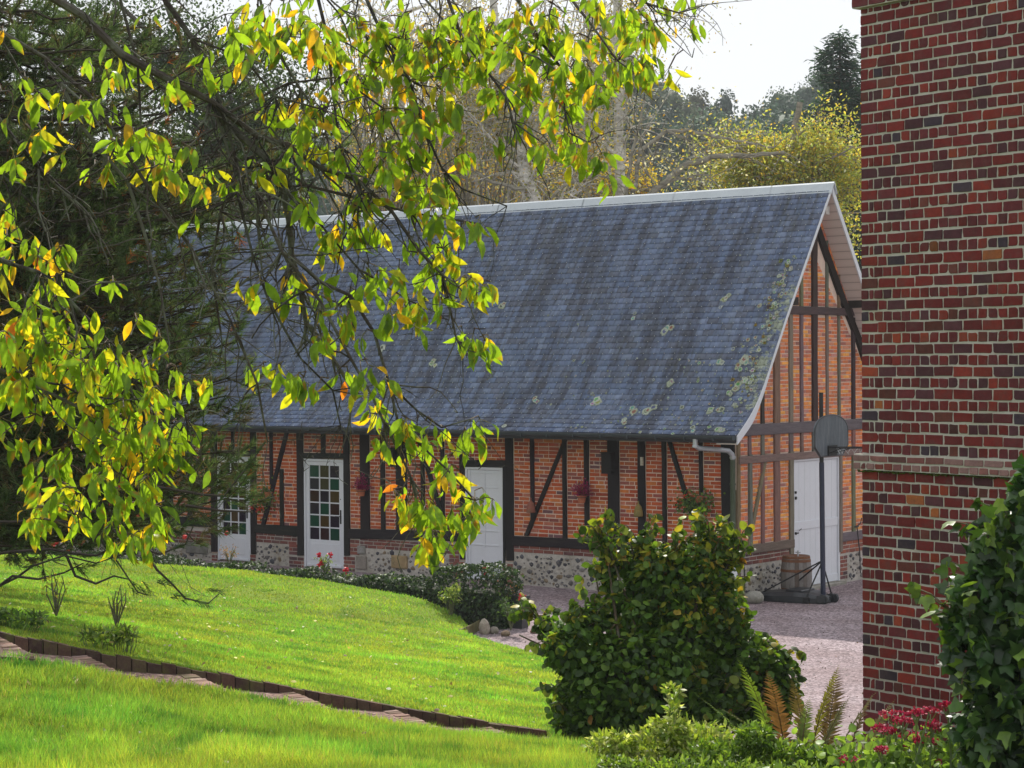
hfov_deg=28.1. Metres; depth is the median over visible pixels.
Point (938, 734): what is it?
ivy patch
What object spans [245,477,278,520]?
potted geranium
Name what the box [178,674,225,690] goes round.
brick step
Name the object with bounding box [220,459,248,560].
door
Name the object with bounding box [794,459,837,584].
door
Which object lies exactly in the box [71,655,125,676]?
brick step
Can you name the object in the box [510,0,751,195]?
birch tree
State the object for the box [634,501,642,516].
bird pot
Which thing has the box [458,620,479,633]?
kerb
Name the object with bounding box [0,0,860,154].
sky
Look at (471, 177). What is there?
birch tree
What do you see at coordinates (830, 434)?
basketball hoop
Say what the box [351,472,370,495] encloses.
potted heather
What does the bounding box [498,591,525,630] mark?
rose bush
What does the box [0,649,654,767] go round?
tall grass
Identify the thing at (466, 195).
thicket
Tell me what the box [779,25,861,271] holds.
spruce tree
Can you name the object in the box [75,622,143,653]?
leafy plant
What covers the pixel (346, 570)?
rose bush
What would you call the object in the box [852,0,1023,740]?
brick house
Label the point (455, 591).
shrub
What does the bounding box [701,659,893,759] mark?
fern
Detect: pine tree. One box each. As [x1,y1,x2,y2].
[0,0,356,610]
[0,29,240,544]
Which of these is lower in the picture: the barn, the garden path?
the garden path
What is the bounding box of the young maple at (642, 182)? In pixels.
[575,138,677,197]
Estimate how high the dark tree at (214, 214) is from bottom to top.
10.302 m
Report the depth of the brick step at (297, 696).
14.65 m
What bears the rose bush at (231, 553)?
on the hedge at (478, 602)
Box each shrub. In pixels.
[28,485,228,550]
[437,580,463,615]
[904,452,1023,767]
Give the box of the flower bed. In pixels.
[574,738,952,767]
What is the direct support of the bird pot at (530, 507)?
hanging from the barn
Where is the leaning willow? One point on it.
(667, 180)
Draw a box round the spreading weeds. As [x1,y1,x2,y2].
[593,752,844,767]
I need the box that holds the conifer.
[0,0,364,220]
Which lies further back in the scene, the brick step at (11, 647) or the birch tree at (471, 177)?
the birch tree at (471, 177)
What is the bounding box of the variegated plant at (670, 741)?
[579,681,740,766]
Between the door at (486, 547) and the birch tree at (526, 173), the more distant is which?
the birch tree at (526, 173)
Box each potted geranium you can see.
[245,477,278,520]
[666,486,725,519]
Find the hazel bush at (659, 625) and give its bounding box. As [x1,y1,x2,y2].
[507,503,806,740]
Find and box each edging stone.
[479,618,489,634]
[489,626,498,633]
[501,630,509,635]
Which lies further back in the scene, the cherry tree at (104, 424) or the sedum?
the sedum
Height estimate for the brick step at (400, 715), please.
0.272 m
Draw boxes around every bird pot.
[526,496,534,512]
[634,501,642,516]
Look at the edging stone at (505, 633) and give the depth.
28.96 m
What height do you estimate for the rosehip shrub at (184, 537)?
1.406 m
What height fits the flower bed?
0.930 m
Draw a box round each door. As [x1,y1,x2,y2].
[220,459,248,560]
[306,461,342,568]
[468,469,500,580]
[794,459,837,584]
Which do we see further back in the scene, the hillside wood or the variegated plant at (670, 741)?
the hillside wood
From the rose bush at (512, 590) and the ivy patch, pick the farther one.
the rose bush at (512, 590)
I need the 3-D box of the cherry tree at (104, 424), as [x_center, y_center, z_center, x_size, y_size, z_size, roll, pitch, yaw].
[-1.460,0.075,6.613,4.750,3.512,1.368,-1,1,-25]
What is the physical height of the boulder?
0.217 m
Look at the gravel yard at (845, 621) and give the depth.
29.22 m
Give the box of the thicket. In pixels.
[257,0,687,214]
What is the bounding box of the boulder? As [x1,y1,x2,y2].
[745,591,763,603]
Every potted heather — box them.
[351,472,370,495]
[570,478,593,502]
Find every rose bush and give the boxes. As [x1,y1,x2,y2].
[35,569,73,615]
[96,585,129,626]
[219,543,238,563]
[315,552,332,572]
[339,567,352,580]
[493,575,520,615]
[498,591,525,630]
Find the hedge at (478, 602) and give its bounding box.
[0,545,524,629]
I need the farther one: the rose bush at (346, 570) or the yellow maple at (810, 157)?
the yellow maple at (810, 157)
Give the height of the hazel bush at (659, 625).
1.848 m
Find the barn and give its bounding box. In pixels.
[44,182,862,592]
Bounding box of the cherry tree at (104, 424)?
[0,0,748,596]
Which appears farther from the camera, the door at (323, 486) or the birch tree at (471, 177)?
the birch tree at (471, 177)
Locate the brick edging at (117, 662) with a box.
[0,631,546,736]
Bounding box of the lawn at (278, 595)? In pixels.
[0,554,597,766]
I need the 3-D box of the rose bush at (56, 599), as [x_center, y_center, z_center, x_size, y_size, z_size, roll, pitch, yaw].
[-3.310,1.514,14.931,0.284,0.353,0.223,0,1,26]
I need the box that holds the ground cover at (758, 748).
[676,719,866,767]
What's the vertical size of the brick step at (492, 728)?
0.272 m
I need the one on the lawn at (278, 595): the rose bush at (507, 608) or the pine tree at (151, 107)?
the pine tree at (151, 107)
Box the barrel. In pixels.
[781,550,811,588]
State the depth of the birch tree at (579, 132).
53.77 m
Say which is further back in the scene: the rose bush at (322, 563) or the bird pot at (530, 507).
the bird pot at (530, 507)
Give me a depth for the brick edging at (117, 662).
14.79 m
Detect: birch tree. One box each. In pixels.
[192,0,555,208]
[362,0,545,205]
[416,0,572,201]
[436,0,628,202]
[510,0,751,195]
[536,0,674,198]
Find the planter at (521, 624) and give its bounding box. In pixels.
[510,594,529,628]
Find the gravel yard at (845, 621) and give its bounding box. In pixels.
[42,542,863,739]
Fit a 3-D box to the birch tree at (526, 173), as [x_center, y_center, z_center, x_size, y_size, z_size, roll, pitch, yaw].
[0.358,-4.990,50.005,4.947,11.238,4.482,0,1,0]
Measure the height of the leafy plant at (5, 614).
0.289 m
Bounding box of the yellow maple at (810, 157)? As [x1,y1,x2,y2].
[658,88,861,257]
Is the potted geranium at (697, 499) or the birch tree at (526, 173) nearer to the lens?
the potted geranium at (697, 499)
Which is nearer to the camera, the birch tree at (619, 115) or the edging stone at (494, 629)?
the edging stone at (494, 629)
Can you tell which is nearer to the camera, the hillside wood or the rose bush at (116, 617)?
the rose bush at (116, 617)
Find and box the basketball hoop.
[761,392,861,603]
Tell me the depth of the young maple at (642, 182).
52.86 m
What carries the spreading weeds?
on the flower bed
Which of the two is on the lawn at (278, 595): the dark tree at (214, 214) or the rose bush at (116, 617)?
the rose bush at (116, 617)
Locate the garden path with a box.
[0,647,548,737]
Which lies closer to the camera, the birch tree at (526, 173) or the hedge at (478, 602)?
the hedge at (478, 602)
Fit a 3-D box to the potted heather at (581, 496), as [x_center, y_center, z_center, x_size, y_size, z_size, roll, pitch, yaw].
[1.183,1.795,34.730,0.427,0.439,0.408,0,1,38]
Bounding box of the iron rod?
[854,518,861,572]
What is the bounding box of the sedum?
[762,700,960,767]
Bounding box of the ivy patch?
[839,723,960,767]
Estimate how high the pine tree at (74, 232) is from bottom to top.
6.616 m
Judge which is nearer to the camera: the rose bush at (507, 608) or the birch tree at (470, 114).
the rose bush at (507, 608)
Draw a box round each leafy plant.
[0,606,48,632]
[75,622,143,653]
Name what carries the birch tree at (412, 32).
on the ground
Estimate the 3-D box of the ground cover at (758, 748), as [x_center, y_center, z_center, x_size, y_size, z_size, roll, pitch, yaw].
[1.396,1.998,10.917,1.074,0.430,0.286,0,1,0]
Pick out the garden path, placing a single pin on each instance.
(169, 676)
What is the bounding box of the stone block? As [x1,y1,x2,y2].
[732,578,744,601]
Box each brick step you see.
[0,637,33,657]
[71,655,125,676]
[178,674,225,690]
[280,692,338,711]
[383,710,439,728]
[478,727,512,735]
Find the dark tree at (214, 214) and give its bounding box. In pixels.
[87,95,289,289]
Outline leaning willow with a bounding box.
[439,77,859,201]
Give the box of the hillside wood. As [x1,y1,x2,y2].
[23,53,861,272]

